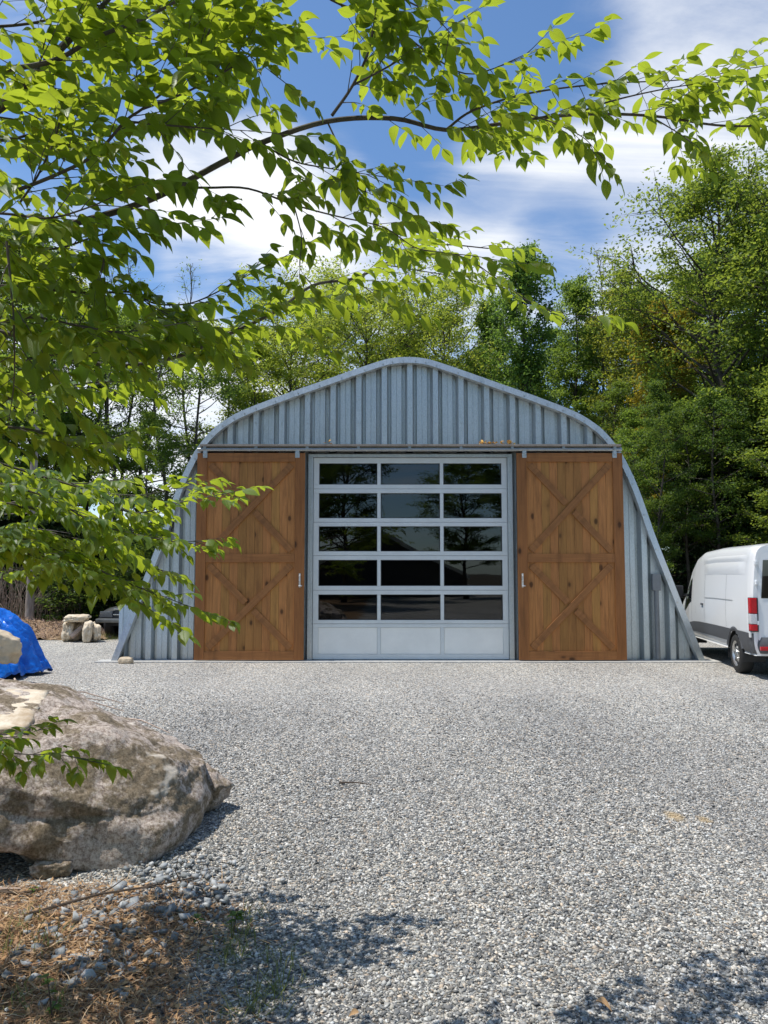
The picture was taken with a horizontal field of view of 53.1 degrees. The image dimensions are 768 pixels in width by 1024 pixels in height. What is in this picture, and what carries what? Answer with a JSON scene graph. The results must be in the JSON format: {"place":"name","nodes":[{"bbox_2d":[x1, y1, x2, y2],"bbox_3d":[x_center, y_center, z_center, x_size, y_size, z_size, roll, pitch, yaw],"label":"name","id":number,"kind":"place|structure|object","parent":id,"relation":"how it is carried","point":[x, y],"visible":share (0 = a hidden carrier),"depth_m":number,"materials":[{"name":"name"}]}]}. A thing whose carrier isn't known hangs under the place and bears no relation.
{"place":"outdoors","nodes":[
{"label":"outdoors","id":0,"kind":"place"},
{"bbox_2d":[0,597,767,1023],"bbox_3d":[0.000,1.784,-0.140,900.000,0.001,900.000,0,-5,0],"label":"ground","id":1,"kind":"structure","parent":0,"point":[74,665],"depth_m":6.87,"materials":[{"name":"gravel"}]},
{"bbox_2d":[0,887,20,889],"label":"fallen stick","id":2,"kind":"object","parent":1,"relation":"on","point":[11,888],"visible":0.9,"depth_m":4.28,"materials":[{"name":"brown wood"}]},
{"bbox_2d":[0,562,24,617],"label":"bare shrub","id":3,"kind":"object","parent":1,"relation":"on","point":[3,605],"visible":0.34,"depth_m":23.03,"materials":[{"name":"plant"}]},
{"bbox_2d":[0,888,47,894],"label":"fallen stick","id":4,"kind":"object","parent":1,"relation":"on","point":[12,892],"visible":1,"depth_m":4.24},
{"bbox_2d":[0,225,48,482],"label":"forest tree","id":5,"kind":"object","parent":1,"relation":"on","point":[3,250],"visible":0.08,"depth_m":30.59,"materials":[{"name":"green plant"}]},
{"bbox_2d":[0,517,49,619],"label":"hemlock tree","id":6,"kind":"object","parent":1,"relation":"on","point":[7,592],"visible":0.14,"depth_m":26.76,"materials":[{"name":"green plant"}]},
{"bbox_2d":[0,608,52,678],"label":"blue tarp","id":7,"kind":"object","parent":1,"relation":"on","point":[32,659],"visible":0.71,"depth_m":13.41,"materials":[{"name":"plastic"}]},
{"bbox_2d":[0,629,21,663],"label":"rock","id":8,"kind":"object","parent":7,"relation":"on","point":[10,648],"visible":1,"depth_m":12.30,"materials":[{"name":"stone"}]},
{"bbox_2d":[0,496,65,618],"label":"hemlock tree","id":9,"kind":"object","parent":1,"relation":"on","point":[14,518],"visible":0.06,"depth_m":27.36,"materials":[{"name":"green plant"}]},
{"bbox_2d":[0,553,66,620],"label":"bare shrub","id":10,"kind":"object","parent":1,"relation":"on","point":[16,605],"visible":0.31,"depth_m":23.92,"materials":[{"name":"plant"}]},
{"bbox_2d":[14,576,78,620],"bbox_3d":[-10.942,2.851,25.284,2.522,1.876,1.844,-3,-5,30],"label":"bare shrub","id":11,"kind":"object","parent":1,"relation":"on","point":[51,607],"visible":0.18,"depth_m":25.16,"materials":[{"name":"plant"}]},
{"bbox_2d":[37,973,58,1019],"bbox_3d":[-1.328,1.939,3.044,0.071,0.213,0.076,-1,-5,16],"label":"seedling","id":12,"kind":"object","parent":1,"relation":"on","point":[47,980],"visible":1,"depth_m":3.05,"materials":[{"name":"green plant"}]},
{"bbox_2d":[29,860,72,878],"bbox_3d":[-1.975,2.109,4.571,0.257,0.101,0.156,1,-5,-11],"label":"stone","id":13,"kind":"object","parent":1,"relation":"on","point":[45,869],"visible":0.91,"depth_m":4.51,"materials":[{"name":"stone"}]},
{"bbox_2d":[0,204,102,619],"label":"forest tree","id":14,"kind":"object","parent":1,"relation":"on","point":[29,606],"visible":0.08,"depth_m":23.16,"materials":[{"name":"green plant"}]},
{"bbox_2d":[0,518,106,623],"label":"hemlock tree","id":15,"kind":"object","parent":1,"relation":"on","point":[58,527],"visible":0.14,"depth_m":26.63,"materials":[{"name":"green plant"}]},
{"bbox_2d":[45,1000,62,1017],"bbox_3d":[-1.327,2.009,3.091,0.066,0.083,0.068,0,-5,0],"label":"seedling","id":16,"kind":"object","parent":1,"relation":"on","point":[55,1005],"visible":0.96,"depth_m":3.10,"materials":[{"name":"green plant"}]},
{"bbox_2d":[0,223,115,522],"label":"forest tree","id":17,"kind":"object","parent":1,"relation":"on","point":[3,281],"visible":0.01,"depth_m":33.21,"materials":[{"name":"green plant"}]},
{"bbox_2d":[0,243,116,615],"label":"forest tree","id":18,"kind":"object","parent":1,"relation":"on","point":[66,419],"visible":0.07,"depth_m":30.86,"materials":[{"name":"green plant"}]},
{"bbox_2d":[0,716,132,788],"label":"beech sapling","id":19,"kind":"object","parent":1,"relation":"on","point":[7,747],"visible":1,"depth_m":3.34,"materials":[{"name":"green plant"}]},
{"bbox_2d":[61,622,74,641],"bbox_3d":[-8.252,3.110,20.105,0.356,0.646,0.666,1,-5,-17],"label":"rock","id":20,"kind":"object","parent":1,"relation":"on","point":[68,629],"visible":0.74,"depth_m":19.88,"materials":[{"name":"beige stone"}]},
{"bbox_2d":[63,614,91,621],"bbox_3d":[-7.978,2.772,20.049,0.650,0.218,0.706,0,-5,-6],"label":"rock","id":21,"kind":"object","parent":20,"relation":"on","point":[76,617],"visible":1,"depth_m":19.77,"materials":[{"name":"beige stone"}]},
{"bbox_2d":[21,619,118,639],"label":"earth bank","id":22,"kind":"structure","parent":1,"relation":"on","point":[47,633],"depth_m":21.06,"materials":[{"name":"soil"}]},
{"bbox_2d":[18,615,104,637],"bbox_3d":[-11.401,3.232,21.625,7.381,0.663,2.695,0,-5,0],"label":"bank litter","id":23,"kind":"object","parent":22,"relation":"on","point":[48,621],"visible":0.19,"depth_m":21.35,"materials":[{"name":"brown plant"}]},
{"bbox_2d":[24,531,119,624],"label":"hemlock tree","id":24,"kind":"object","parent":1,"relation":"on","point":[96,556],"visible":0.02,"depth_m":26.61,"materials":[{"name":"green plant"}]},
{"bbox_2d":[13,254,136,522],"bbox_3d":[-14.866,-3.661,35.492,6.525,16.856,6.607,-2,-5,26],"label":"forest tree","id":25,"kind":"object","parent":1,"relation":"on","point":[81,283],"visible":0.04,"depth_m":35.60,"materials":[{"name":"green plant"}]},
{"bbox_2d":[69,623,83,638],"bbox_3d":[-7.912,3.053,19.939,0.495,0.477,0.178,4,-6,-38],"label":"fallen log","id":26,"kind":"object","parent":1,"relation":"on","point":[75,633],"visible":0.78,"depth_m":19.84,"materials":[{"name":"grey wood"}]},
{"bbox_2d":[34,565,121,621],"bbox_3d":[-9.697,2.690,24.841,3.078,2.369,3.425,-2,-5,19],"label":"bush","id":27,"kind":"object","parent":1,"relation":"on","point":[75,598],"visible":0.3,"depth_m":24.48,"materials":[{"name":"green plant"}]},
{"bbox_2d":[72,622,83,640],"bbox_3d":[-8.079,3.126,20.351,0.389,0.580,0.711,0,-5,0],"label":"rock","id":28,"kind":"object","parent":1,"relation":"on","point":[79,635],"visible":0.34,"depth_m":20.12,"materials":[{"name":"stone"}]},
{"bbox_2d":[40,632,118,640],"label":"grass verge","id":29,"kind":"object","parent":1,"relation":"on","point":[113,637],"depth_m":20.74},
{"bbox_2d":[82,620,95,642],"bbox_3d":[-7.652,3.088,19.929,0.280,0.572,0.734,10,-6,-11],"label":"rock","id":30,"kind":"object","parent":1,"relation":"on","point":[87,632],"visible":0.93,"depth_m":19.63,"materials":[{"name":"beige stone"}]},
{"bbox_2d":[41,284,150,510],"bbox_3d":[-12.454,-2.718,33.404,5.986,14.596,6.310,3,-5,-35],"label":"forest tree","id":31,"kind":"object","parent":1,"relation":"on","point":[101,411],"visible":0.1,"depth_m":33.19,"materials":[{"name":"green plant"}]},
{"bbox_2d":[92,623,100,640],"bbox_3d":[-7.524,3.131,20.006,0.244,0.467,0.654,2,-5,-29],"label":"rock","id":32,"kind":"object","parent":1,"relation":"on","point":[96,632],"visible":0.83,"depth_m":19.78,"materials":[{"name":"beige stone"}]},
{"bbox_2d":[62,526,143,621],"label":"hemlock tree","id":33,"kind":"object","parent":1,"relation":"on","point":[135,542],"visible":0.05,"depth_m":25.94,"materials":[{"name":"green plant"}]},
{"bbox_2d":[83,265,125,517],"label":"bare tree","id":34,"kind":"object","parent":1,"relation":"on","point":[109,390],"visible":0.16,"depth_m":36.54,"materials":[{"name":"brown plant"}]},
{"bbox_2d":[0,679,212,871],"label":"boulder","id":35,"kind":"object","parent":1,"relation":"on","point":[156,807],"visible":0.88,"depth_m":4.87,"materials":[{"name":"stone"}]},
{"bbox_2d":[0,689,49,734],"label":"stone slab","id":36,"kind":"structure","parent":35,"relation":"on","point":[20,716],"depth_m":5.19,"materials":[{"name":"stone"}]},
{"bbox_2d":[57,305,177,521],"bbox_3d":[-10.943,-2.169,30.976,5.373,13.090,5.098,2,-5,-19],"label":"forest tree","id":37,"kind":"object","parent":1,"relation":"on","point":[123,322],"visible":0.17,"depth_m":30.98,"materials":[{"name":"green plant"}]},
{"bbox_2d":[96,579,141,635],"bbox_3d":[-6.761,2.833,23.370,2.000,1.599,5.360,0,-5,0],"label":"pickup truck","id":38,"kind":"object","parent":1,"relation":"on","point":[109,618],"visible":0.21,"depth_m":20.84,"materials":[{"name":"paint"}]},
{"bbox_2d":[118,605,130,641],"bbox_3d":[-5.486,2.556,16.672,0.518,1.099,0.042,0,-5,0],"label":"metal sheet","id":39,"kind":"object","parent":1,"relation":"on","point":[124,612],"visible":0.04,"depth_m":16.68,"materials":[{"name":"metal"}]},
{"bbox_2d":[118,657,133,663],"bbox_3d":[-5.103,2.933,15.189,0.312,0.146,0.177,0,-5,0],"label":"stone","id":40,"kind":"object","parent":1,"relation":"on","point":[125,660],"visible":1,"depth_m":15.13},
{"bbox_2d":[103,549,153,609],"bbox_3d":[-7.447,2.459,24.015,3.729,2.729,3.351,-4,-6,40],"label":"bush","id":41,"kind":"object","parent":1,"relation":"on","point":[127,575],"visible":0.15,"depth_m":23.22,"materials":[{"name":"green plant"}]},
{"bbox_2d":[112,258,164,515],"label":"bare tree","id":42,"kind":"object","parent":1,"relation":"on","point":[131,407],"visible":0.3,"depth_m":34.61,"materials":[{"name":"brown plant"}]},
{"bbox_2d":[115,520,163,579],"bbox_3d":[-6.500,1.979,24.762,4.618,3.898,4.150,2,-5,-25],"label":"bush","id":43,"kind":"object","parent":1,"relation":"on","point":[151,549],"visible":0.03,"depth_m":24.16,"materials":[{"name":"green plant"}]},
{"bbox_2d":[0,845,284,1014],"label":"crushed stone","id":44,"kind":"object","parent":1,"relation":"on","point":[168,908],"visible":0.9,"depth_m":3.97,"materials":[{"name":"gravel"}]},
{"bbox_2d":[92,308,196,511],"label":"forest tree","id":45,"kind":"object","parent":1,"relation":"on","point":[170,402],"visible":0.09,"depth_m":34.38,"materials":[{"name":"green plant"}]},
{"bbox_2d":[108,408,184,528],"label":"forest tree","id":46,"kind":"object","parent":1,"relation":"on","point":[148,418],"visible":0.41,"depth_m":29.00,"materials":[{"name":"green plant"}]},
{"bbox_2d":[0,865,296,1023],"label":"leaf litter","id":47,"kind":"object","parent":1,"relation":"on","point":[38,1014],"visible":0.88,"depth_m":3.50,"materials":[{"name":"plant"}]},
{"bbox_2d":[24,877,194,916],"bbox_3d":[-1.467,2.062,4.174,0.879,0.079,0.162,2,-5,-21],"label":"fallen stick","id":48,"kind":"object","parent":47,"relation":"on","point":[81,899],"visible":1,"depth_m":4.15,"materials":[{"name":"wood"}]},
{"bbox_2d":[88,322,210,515],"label":"forest tree","id":49,"kind":"object","parent":1,"relation":"on","point":[194,378],"visible":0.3,"depth_m":29.58,"materials":[{"name":"green plant"}]},
{"bbox_2d":[0,898,313,1023],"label":"grass tufts","id":50,"kind":"object","parent":1,"relation":"on","point":[225,962],"visible":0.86,"depth_m":3.49,"materials":[{"name":"plant"}]},
{"bbox_2d":[118,315,259,499],"bbox_3d":[-7.692,-2.018,32.031,5.065,12.951,5.339,-3,-5,32],"label":"forest tree","id":51,"kind":"object","parent":1,"relation":"on","point":[219,379],"visible":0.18,"depth_m":31.91,"materials":[{"name":"green plant"}]},
{"bbox_2d":[158,256,221,461],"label":"bare tree","id":52,"kind":"object","parent":1,"relation":"on","point":[191,293],"visible":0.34,"depth_m":33.58,"materials":[{"name":"brown plant"}]},
{"bbox_2d":[192,913,204,931],"bbox_3d":[-0.933,2.060,3.837,0.059,0.097,0.075,4,-6,-39],"label":"seedling","id":53,"kind":"object","parent":1,"relation":"on","point":[196,916],"visible":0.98,"depth_m":3.83,"materials":[{"name":"green plant"}]},
{"bbox_2d":[158,325,274,492],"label":"forest tree","id":54,"kind":"object","parent":1,"relation":"on","point":[200,428],"visible":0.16,"depth_m":34.84,"materials":[{"name":"green plant"}]},
{"bbox_2d":[205,763,233,812],"bbox_3d":[-1.373,2.139,5.849,0.320,0.365,0.239,30,-7,27],"label":"stone","id":55,"kind":"object","parent":1,"relation":"on","point":[220,785],"visible":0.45,"depth_m":5.79,"materials":[{"name":"stone"}]},
{"bbox_2d":[226,909,244,937],"bbox_3d":[-0.737,2.039,3.809,0.098,0.135,0.076,0,-5,0],"label":"seedling","id":56,"kind":"object","parent":1,"relation":"on","point":[236,913],"visible":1,"depth_m":3.81,"materials":[{"name":"green plant"}]},
{"bbox_2d":[201,335,302,434],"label":"forest tree","id":57,"kind":"object","parent":1,"relation":"on","point":[264,394],"visible":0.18,"depth_m":35.81,"materials":[{"name":"green plant"}]},
{"bbox_2d":[200,238,390,402],"bbox_3d":[-5.285,-3.342,38.772,11.103,16.711,10.748,-3,-5,31],"label":"forest tree","id":58,"kind":"object","parent":1,"relation":"on","point":[316,323],"visible":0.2,"depth_m":37.97,"materials":[{"name":"green plant"}]},
{"bbox_2d":[250,283,432,393],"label":"forest tree","id":59,"kind":"object","parent":1,"relation":"on","point":[334,340],"visible":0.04,"depth_m":45.25,"materials":[{"name":"green plant"}]},
{"bbox_2d":[261,224,482,391],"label":"forest tree","id":60,"kind":"object","parent":1,"relation":"on","point":[401,297],"visible":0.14,"depth_m":40.98,"materials":[{"name":"green plant"}]},
{"bbox_2d":[0,354,766,586],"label":"wood","id":61,"kind":"object","parent":1,"relation":"on","point":[598,411],"depth_m":54.87,"materials":[{"name":"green plant"}]},
{"bbox_2d":[0,0,767,646],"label":"beech tree","id":62,"kind":"object","parent":1,"relation":"on","point":[110,32],"visible":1,"depth_m":2.70,"materials":[{"name":"green plant"}]},
{"bbox_2d":[352,328,434,365],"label":"forest tree","id":63,"kind":"object","parent":1,"relation":"on","point":[405,348],"visible":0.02,"depth_m":45.59,"materials":[{"name":"green plant"}]},
{"bbox_2d":[296,246,519,384],"bbox_3d":[2.479,-3.874,40.828,11.283,18.123,11.656,-2,-5,21],"label":"forest tree","id":64,"kind":"object","parent":1,"relation":"on","point":[446,316],"visible":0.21,"depth_m":39.39,"materials":[{"name":"green plant"}]},
{"bbox_2d":[95,659,721,662],"bbox_3d":[0.486,3.032,15.519,12.501,0.070,0.418,0,-5,0],"label":"concrete strip","id":65,"kind":"object","parent":1,"relation":"on","point":[417,661],"visible":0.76,"depth_m":15.34,"materials":[{"name":"concrete"}]},
{"bbox_2d":[448,344,508,375],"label":"forest tree","id":66,"kind":"object","parent":1,"relation":"on","point":[475,363],"visible":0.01,"depth_m":47.09,"materials":[{"name":"green plant"}]},
{"bbox_2d":[453,295,529,382],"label":"poplar tree","id":67,"kind":"object","parent":1,"relation":"on","point":[482,324],"visible":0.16,"depth_m":39.40,"materials":[{"name":"green plant"}]},
{"bbox_2d":[474,238,574,408],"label":"poplar tree","id":68,"kind":"object","parent":1,"relation":"on","point":[523,367],"visible":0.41,"depth_m":34.31,"materials":[{"name":"green plant"}]},
{"bbox_2d":[520,324,605,421],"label":"forest tree","id":69,"kind":"object","parent":1,"relation":"on","point":[554,346],"visible":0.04,"depth_m":41.22,"materials":[{"name":"green plant"}]},
{"bbox_2d":[542,270,616,435],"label":"forest tree","id":70,"kind":"object","parent":1,"relation":"on","point":[574,294],"visible":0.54,"depth_m":38.31,"materials":[{"name":"green plant"}]},
{"bbox_2d":[552,313,645,453],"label":"forest tree","id":71,"kind":"object","parent":1,"relation":"on","point":[594,325],"visible":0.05,"depth_m":42.47,"materials":[{"name":"green plant"}]},
{"bbox_2d":[596,997,611,1011],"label":"fallen leaf","id":72,"kind":"object","parent":1,"relation":"on","point":[603,1000],"visible":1,"depth_m":3.17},
{"bbox_2d":[576,239,640,434],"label":"bare tree","id":73,"kind":"object","parent":1,"relation":"on","point":[603,359],"visible":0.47,"depth_m":38.01,"materials":[{"name":"green plant"}]},
{"bbox_2d":[584,250,632,447],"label":"bare tree","id":74,"kind":"object","parent":1,"relation":"on","point":[609,337],"visible":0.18,"depth_m":40.73,"materials":[{"name":"brown plant"}]},
{"bbox_2d":[584,379,650,501],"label":"forest tree","id":75,"kind":"object","parent":1,"relation":"on","point":[616,393],"visible":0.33,"depth_m":32.21,"materials":[{"name":"green plant"}]},
{"bbox_2d":[576,269,695,499],"bbox_3d":[11.144,-3.321,35.456,5.784,16.159,5.856,-3,-5,35],"label":"forest tree","id":76,"kind":"object","parent":1,"relation":"on","point":[609,352],"visible":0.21,"depth_m":35.59,"materials":[{"name":"green plant"}]},
{"bbox_2d":[579,282,705,517],"bbox_3d":[13.935,-3.560,40.438,7.878,17.439,8.799,-1,-5,8],"label":"forest tree","id":77,"kind":"object","parent":1,"relation":"on","point":[625,375],"visible":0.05,"depth_m":39.95,"materials":[{"name":"green plant"}]},
{"bbox_2d":[622,434,675,548],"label":"forest tree","id":78,"kind":"object","parent":1,"relation":"on","point":[655,474],"visible":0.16,"depth_m":27.55,"materials":[{"name":"green plant"}]},
{"bbox_2d":[610,406,689,561],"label":"forest tree","id":79,"kind":"object","parent":1,"relation":"on","point":[622,437],"visible":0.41,"depth_m":26.92,"materials":[{"name":"green plant"}]},
{"bbox_2d":[616,298,710,530],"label":"maple tree","id":80,"kind":"object","parent":1,"relation":"on","point":[637,398],"visible":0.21,"depth_m":31.06,"materials":[{"name":"green plant"}]},
{"bbox_2d":[563,129,767,546],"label":"maple tree","id":81,"kind":"object","parent":1,"relation":"on","point":[694,200],"visible":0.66,"depth_m":28.93,"materials":[{"name":"green plant"}]},
{"bbox_2d":[626,378,705,572],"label":"forest tree","id":82,"kind":"object","parent":1,"relation":"on","point":[672,416],"visible":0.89,"depth_m":25.50,"materials":[{"name":"green plant"}]},
{"bbox_2d":[650,461,700,601],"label":"hemlock tree","id":83,"kind":"object","parent":1,"relation":"on","point":[678,541],"visible":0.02,"depth_m":30.82,"materials":[{"name":"green plant"}]},
{"bbox_2d":[649,375,722,596],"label":"forest tree","id":84,"kind":"object","parent":1,"relation":"on","point":[669,432],"visible":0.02,"depth_m":32.97,"materials":[{"name":"green plant"}]},
{"bbox_2d":[650,269,733,555],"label":"forest tree","id":85,"kind":"object","parent":1,"relation":"on","point":[693,322],"visible":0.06,"depth_m":38.12,"materials":[{"name":"green plant"}]},
{"bbox_2d":[638,397,748,587],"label":"forest tree","id":86,"kind":"object","parent":1,"relation":"on","point":[677,469],"visible":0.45,"depth_m":27.01,"materials":[{"name":"green plant"}]},
{"bbox_2d":[662,408,748,603],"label":"hemlock tree","id":87,"kind":"object","parent":1,"relation":"on","point":[701,549],"visible":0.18,"depth_m":28.63,"materials":[{"name":"green plant"}]},
{"bbox_2d":[653,386,767,549],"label":"forest tree","id":88,"kind":"object","parent":1,"relation":"on","point":[722,403],"visible":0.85,"depth_m":25.93,"materials":[{"name":"green plant"}]},
{"bbox_2d":[674,237,762,495],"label":"forest tree","id":89,"kind":"object","parent":1,"relation":"on","point":[701,258],"visible":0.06,"depth_m":44.59,"materials":[{"name":"green plant"}]},
{"bbox_2d":[674,410,767,584],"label":"hemlock tree","id":90,"kind":"object","parent":1,"relation":"on","point":[732,467],"visible":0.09,"depth_m":28.10,"materials":[{"name":"green plant"}]},
{"bbox_2d":[675,543,767,672],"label":"cargo van","id":91,"kind":"object","parent":1,"relation":"on","point":[725,603],"visible":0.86,"depth_m":13.92,"materials":[{"name":"white paint"}]},
{"bbox_2d":[679,207,767,525],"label":"maple tree","id":92,"kind":"object","parent":1,"relation":"on","point":[742,283],"visible":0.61,"depth_m":27.36,"materials":[{"name":"green plant"}]},
{"bbox_2d":[684,237,767,468],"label":"forest tree","id":93,"kind":"object","parent":1,"relation":"on","point":[723,332],"depth_m":36.33,"materials":[{"name":"green plant"}]},
{"bbox_2d":[693,360,762,546],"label":"forest tree","id":94,"kind":"object","parent":1,"relation":"on","point":[734,376],"visible":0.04,"depth_m":30.25,"materials":[{"name":"green plant"}]},
{"bbox_2d":[696,310,767,522],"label":"forest tree","id":95,"kind":"object","parent":1,"relation":"on","point":[754,354],"visible":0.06,"depth_m":31.29,"materials":[{"name":"green plant"}]},
{"bbox_2d":[706,266,767,378],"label":"forest tree","id":96,"kind":"object","parent":1,"relation":"on","point":[739,332],"visible":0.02,"depth_m":35.16,"materials":[{"name":"green plant"}]},
{"bbox_2d":[708,423,767,545],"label":"hemlock tree","id":97,"kind":"object","parent":1,"relation":"on","point":[748,492],"visible":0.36,"depth_m":25.95,"materials":[{"name":"green plant"}]},
{"bbox_2d":[719,363,767,546],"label":"forest tree","id":98,"kind":"object","parent":1,"relation":"on","point":[763,466],"visible":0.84,"depth_m":24.59,"materials":[{"name":"green plant"}]},
{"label":"earth mound","id":99,"kind":"structure","parent":1,"relation":"on","visible":0},
{"bbox_2d":[0,678,169,732],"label":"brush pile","id":100,"kind":"object","parent":99,"relation":"on","point":[109,706],"visible":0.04,"depth_m":7.72,"materials":[{"name":"brown wood"}]},
{"bbox_2d":[0,0,767,551],"label":"sky","id":101,"kind":"structure","parent":0,"point":[556,204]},
{"bbox_2d":[111,357,704,660],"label":"arched barn","id":102,"kind":"structure","parent":0,"point":[405,515],"depth_m":15.75,"materials":[{"name":"metal"}]},
{"bbox_2d":[194,450,304,659],"bbox_3d":[-2.715,0.844,15.595,2.205,4.265,0.144,0,-4,0],"label":"sliding door","id":103,"kind":"structure","parent":102,"relation":"in","point":[259,587],"depth_m":15.59,"materials":[{"name":"brown wood"}]},
{"bbox_2d":[312,458,508,659],"bbox_3d":[0.544,0.947,15.818,4.004,4.150,0.063,0,-4,0],"label":"overhead door","id":104,"kind":"structure","parent":102,"relation":"in","point":[410,555],"depth_m":15.81,"materials":[{"name":"glass"}]},
{"bbox_2d":[479,440,514,443],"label":"dry leaf clump","id":105,"kind":"object","parent":102,"relation":"on","point":[509,442],"visible":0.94,"depth_m":15.81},
{"bbox_2d":[516,450,626,659],"bbox_3d":[3.794,0.844,15.595,2.166,4.265,0.144,0,-4,0],"label":"sliding door","id":106,"kind":"structure","parent":102,"relation":"in","point":[571,551],"depth_m":15.59,"materials":[{"name":"brown wood"}]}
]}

